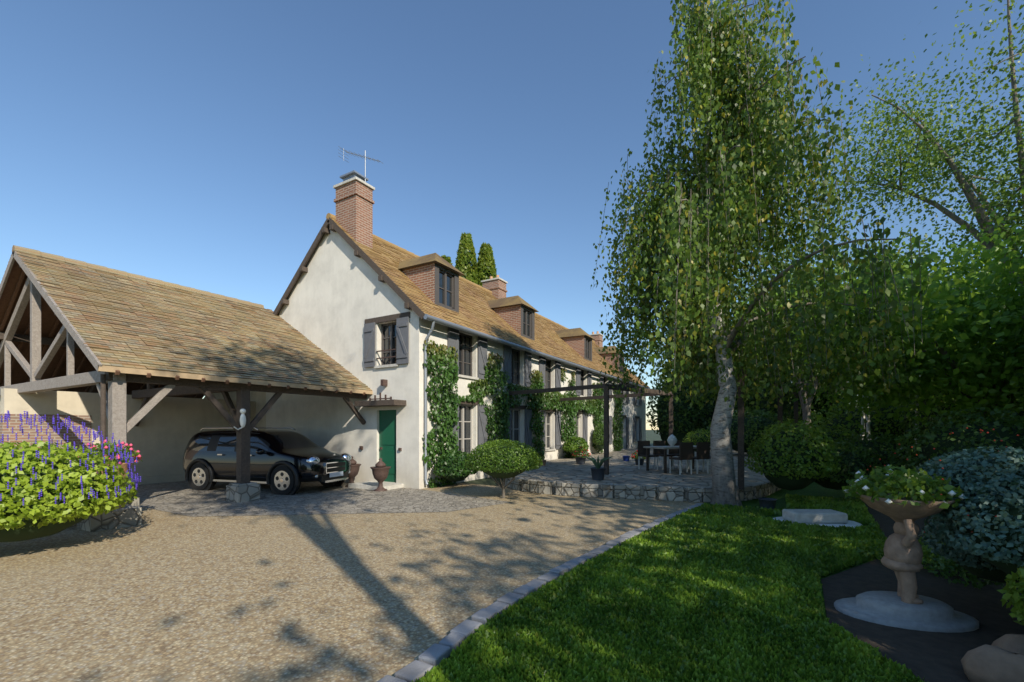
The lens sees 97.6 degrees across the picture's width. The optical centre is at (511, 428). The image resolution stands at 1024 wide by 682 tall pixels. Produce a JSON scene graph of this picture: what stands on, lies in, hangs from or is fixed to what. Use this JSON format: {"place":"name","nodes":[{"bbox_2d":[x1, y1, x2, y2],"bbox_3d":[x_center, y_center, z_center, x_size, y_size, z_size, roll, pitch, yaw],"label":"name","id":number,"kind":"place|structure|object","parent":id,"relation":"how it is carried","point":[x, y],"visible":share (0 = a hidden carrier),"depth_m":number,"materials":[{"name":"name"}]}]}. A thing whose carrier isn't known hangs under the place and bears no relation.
{"place":"outdoors","nodes":[
{"label":"outdoors","id":0,"kind":"place"},
{"bbox_2d":[0,0,1023,429],"label":"sky","id":1,"kind":"structure","parent":0,"point":[195,144],"materials":[{"name":"blue"}]},
{"bbox_2d":[460,430,661,485],"bbox_3d":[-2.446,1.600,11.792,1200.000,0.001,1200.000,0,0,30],"label":"ground","id":2,"kind":"structure","parent":0,"point":[651,436],"depth_m":14.11,"materials":[{"name":"grey stone"}]},
{"bbox_2d":[266,227,645,489],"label":"house","id":3,"kind":"structure","parent":2,"relation":"on","point":[347,310],"depth_m":13.38,"materials":[{"name":"white paint"}]},
{"bbox_2d":[273,213,649,387],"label":"house roof","id":4,"kind":"structure","parent":3,"relation":"on","point":[382,258],"depth_m":14.83,"materials":[{"name":"brown tile"}]},
{"bbox_2d":[333,147,603,346],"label":"chimneys","id":5,"kind":"object","parent":3,"relation":"on","point":[354,201],"visible":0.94,"depth_m":13.36,"materials":[{"name":"brick"}]},
{"bbox_2d":[398,253,623,372],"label":"dormers","id":6,"kind":"object","parent":3,"relation":"attached to","point":[434,277],"visible":0.75,"depth_m":17.22,"materials":[{"name":"brick"}]},
{"bbox_2d":[423,314,649,484],"bbox_3d":[3.824,-0.723,22.026,0.390,4.435,24.300,0,0,30],"label":"gutter","id":7,"kind":"object","parent":3,"relation":"attached to","point":[433,319],"visible":0.88,"depth_m":12.67,"materials":[{"name":"silver metal"}]},
{"bbox_2d":[441,233,496,285],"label":"poplar leaf foliage","id":8,"kind":"object","parent":2,"relation":"on","point":[480,266],"visible":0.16,"depth_m":47.74,"materials":[{"name":"green plant"}]},
{"bbox_2d":[0,254,1023,582],"bbox_3d":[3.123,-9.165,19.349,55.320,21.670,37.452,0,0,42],"label":"shrub","id":9,"kind":"object","parent":2,"relation":"on","point":[28,530],"visible":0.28,"depth_m":8.88,"materials":[{"name":"green plant"}]},
{"bbox_2d":[0,429,710,529],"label":"bush","id":10,"kind":"object","parent":9,"relation":"on","point":[83,510],"visible":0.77,"depth_m":5.57,"materials":[{"name":"plant"}]},
{"bbox_2d":[0,411,140,505],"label":"purple flowers","id":11,"kind":"object","parent":10,"relation":"on","point":[6,416],"visible":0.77,"depth_m":5.85,"materials":[{"name":"purple plant"}]},
{"bbox_2d":[729,168,1023,443],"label":"tree foliage","id":12,"kind":"object","parent":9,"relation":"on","point":[980,326],"visible":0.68,"depth_m":10.10,"materials":[{"name":"green plant"}]},
{"bbox_2d":[911,446,1023,570],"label":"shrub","id":13,"kind":"object","parent":9,"relation":"on","point":[978,489],"visible":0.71,"depth_m":3.54,"materials":[{"name":"green plant"}]},
{"bbox_2d":[867,428,1018,532],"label":"cotoneaster berries","id":14,"kind":"object","parent":13,"relation":"on","point":[940,460],"visible":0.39,"depth_m":3.80,"materials":[{"name":"red plant"}]},
{"bbox_2d":[517,448,765,500],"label":"terrace","id":15,"kind":"structure","parent":2,"relation":"on","point":[569,469],"depth_m":12.99,"materials":[{"name":"stone"}]},
{"bbox_2d":[505,476,781,501],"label":"stone retaining wall","id":16,"kind":"structure","parent":15,"relation":"on","point":[761,489],"depth_m":10.21,"materials":[{"name":"stone"}]},
{"bbox_2d":[508,370,797,489],"bbox_3d":[4.124,0.010,14.341,8.770,2.580,7.470,0,0,30],"label":"pergola","id":17,"kind":"object","parent":15,"relation":"on","point":[606,396],"visible":0.51,"depth_m":12.70,"materials":[{"name":"black metal"}]},
{"bbox_2d":[540,456,776,508],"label":"plant pots","id":18,"kind":"object","parent":15,"relation":"on","point":[599,474],"visible":0.74,"depth_m":11.25,"materials":[{"name":"ceramic"}]},
{"bbox_2d":[572,446,590,456],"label":"pot flowers","id":19,"kind":"object","parent":18,"relation":"on","point":[582,452],"visible":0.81,"depth_m":16.52,"materials":[{"name":"red plant"}]},
{"bbox_2d":[585,455,611,468],"bbox_3d":[2.188,0.867,11.390,0.763,0.341,0.727,0,0,30],"label":"agave plant","id":20,"kind":"object","parent":18,"relation":"on","point":[597,464],"visible":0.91,"depth_m":11.32,"materials":[{"name":"green plant"}]},
{"bbox_2d":[638,435,710,474],"bbox_3d":[5.175,0.738,13.811,2.000,1.125,1.920,0,0,-22],"label":"dining set","id":21,"kind":"object","parent":15,"relation":"on","point":[680,450],"visible":0.87,"depth_m":13.26,"materials":[{"name":"metal"}]},
{"bbox_2d":[422,340,1005,589],"bbox_3d":[1.725,-0.526,13.238,8.041,4.396,27.676,0,0,4],"label":"climbing ivy","id":22,"kind":"object","parent":2,"relation":"on","point":[539,400],"visible":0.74,"depth_m":14.02,"materials":[{"name":"green plant"}]},
{"bbox_2d":[447,463,919,658],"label":"stone slabs","id":23,"kind":"structure","parent":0,"point":[813,489],"depth_m":7.64,"materials":[{"name":"grey stone"}]},
{"bbox_2d":[0,483,702,681],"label":"gravel","id":24,"kind":"structure","parent":23,"relation":"on","point":[159,596],"depth_m":4.57,"materials":[{"name":"beige gravel"}]},
{"bbox_2d":[69,461,141,531],"bbox_3d":[-7.005,1.078,7.464,1.520,1.044,0.820,0,0,30],"label":"stone edging","id":25,"kind":"object","parent":24,"relation":"on","point":[127,515],"visible":0.17,"depth_m":7.16,"materials":[{"name":"stone"}]},
{"bbox_2d":[86,439,141,464],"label":"urn flowers","id":26,"kind":"object","parent":25,"relation":"on","point":[123,443],"visible":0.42,"depth_m":7.33,"materials":[{"name":"pink plant"}]},
{"bbox_2d":[0,388,265,484],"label":"carport walls","id":27,"kind":"structure","parent":24,"relation":"on","point":[163,433],"depth_m":12.76,"materials":[{"name":"white paint"}]},
{"bbox_2d":[0,265,366,506],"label":"carport frame","id":28,"kind":"object","parent":24,"relation":"on","point":[243,488],"visible":0.42,"depth_m":9.86,"materials":[{"name":"brown wood"}]},
{"bbox_2d":[0,245,372,398],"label":"carport roof","id":29,"kind":"structure","parent":28,"relation":"on","point":[111,320],"depth_m":10.55,"materials":[{"name":"brown wood"}]},
{"bbox_2d":[234,409,245,429],"bbox_3d":[-5.899,-0.203,9.704,0.120,0.474,0.278,0,0,30],"label":"lantern","id":30,"kind":"object","parent":28,"relation":"attached to","point":[242,418],"visible":1,"depth_m":9.73,"materials":[{"name":"white"}]},
{"bbox_2d":[127,481,509,516],"bbox_3d":[-5.503,1.584,10.734,10.600,0.001,4.880,0,0,30],"label":"cobble band","id":31,"kind":"object","parent":24,"relation":"on","point":[185,499],"visible":0.71,"depth_m":9.74,"materials":[{"name":"grey stone"}]},
{"bbox_2d":[183,427,351,494],"bbox_3d":[-6.491,0.815,11.969,4.320,1.708,2.189,0,0,17],"label":"car body","id":32,"kind":"object","parent":31,"relation":"on","point":[284,462],"visible":0.91,"depth_m":11.30,"materials":[{"name":"black paint"}]},
{"bbox_2d":[345,456,390,490],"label":"urns","id":33,"kind":"object","parent":31,"relation":"on","point":[380,470],"visible":0.75,"depth_m":11.40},
{"bbox_2d":[491,477,514,497],"bbox_3d":[-0.198,1.346,10.306,0.614,0.508,0.519,0,0,-23],"label":"topiary wood","id":34,"kind":"object","parent":24,"relation":"on","point":[502,486],"visible":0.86,"depth_m":10.26,"materials":[{"name":"brown plant"}]},
{"bbox_2d":[377,503,702,681],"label":"sett kerb","id":35,"kind":"structure","parent":23,"relation":"on","point":[431,657],"depth_m":3.69,"materials":[{"name":"grey stone"}]},
{"bbox_2d":[412,493,924,681],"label":"lawn","id":36,"kind":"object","parent":23,"relation":"on","point":[706,592],"depth_m":3.69,"materials":[{"name":"green plant"}]},
{"bbox_2d":[593,0,921,506],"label":"birch tree","id":37,"kind":"object","parent":23,"relation":"on","point":[725,489],"visible":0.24,"depth_m":9.08,"materials":[{"name":"green plant"}]},
{"bbox_2d":[591,0,936,415],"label":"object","id":38,"kind":"object","parent":37,"relation":"on","point":[708,76],"visible":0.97,"depth_m":8.51,"materials":[{"name":"green plant"}]},
{"bbox_2d":[742,267,822,429],"bbox_3d":[15.788,-3.911,23.802,6.456,11.121,6.804,0,0,30],"label":"tree","id":39,"kind":"object","parent":23,"relation":"on","point":[806,408],"visible":0.06,"depth_m":23.21,"materials":[{"name":"brown plant"}]},
{"bbox_2d":[860,395,918,466],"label":"tree trunks","id":40,"kind":"object","parent":23,"relation":"on","point":[867,424],"visible":0.04,"depth_m":15.57,"materials":[{"name":"white plant"}]},
{"bbox_2d":[784,257,1022,422],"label":"tree","id":41,"kind":"object","parent":23,"relation":"on","point":[943,352],"visible":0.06,"depth_m":10.70,"materials":[{"name":"brown plant"}]},
{"bbox_2d":[821,504,1023,681],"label":"soil bed","id":42,"kind":"object","parent":23,"relation":"on","point":[934,656],"visible":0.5,"depth_m":3.73,"materials":[{"name":"brown soil"}]},
{"bbox_2d":[75,246,1023,624],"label":"bushes","id":43,"kind":"object","parent":42,"relation":"on","point":[909,482],"visible":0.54,"depth_m":8.65,"materials":[{"name":"green plant"}]},
{"bbox_2d":[592,229,1023,482],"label":"dark leaf","id":44,"kind":"object","parent":42,"relation":"on","point":[911,453],"visible":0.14,"depth_m":10.79,"materials":[{"name":"green plant"}]},
{"bbox_2d":[834,492,978,632],"bbox_3d":[3.332,1.085,3.818,0.972,1.030,0.677,0,0,30],"label":"cherub statue","id":45,"kind":"object","parent":42,"relation":"on","point":[905,606],"visible":0.94,"depth_m":3.69,"materials":[{"name":"stone"}]},
{"bbox_2d":[844,469,964,504],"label":"white flowers","id":46,"kind":"object","parent":45,"relation":"on","point":[888,501],"visible":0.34,"depth_m":3.60,"materials":[{"name":"white plant"}]},
{"bbox_2d":[961,634,1023,681],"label":"rocks","id":47,"kind":"object","parent":42,"relation":"on","point":[1000,659],"visible":1,"depth_m":2.77,"materials":[{"name":"grey stone"}]},
{"bbox_2d":[835,0,1023,317],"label":"tree branches","id":48,"kind":"object","parent":23,"relation":"on","point":[961,221],"visible":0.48,"depth_m":15.17,"materials":[{"name":"brown plant"}]},
{"bbox_2d":[714,0,1023,404],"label":"tree foliage","id":49,"kind":"object","parent":48,"relation":"attached to","point":[925,164],"visible":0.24,"depth_m":15.41,"materials":[{"name":"green plant"}]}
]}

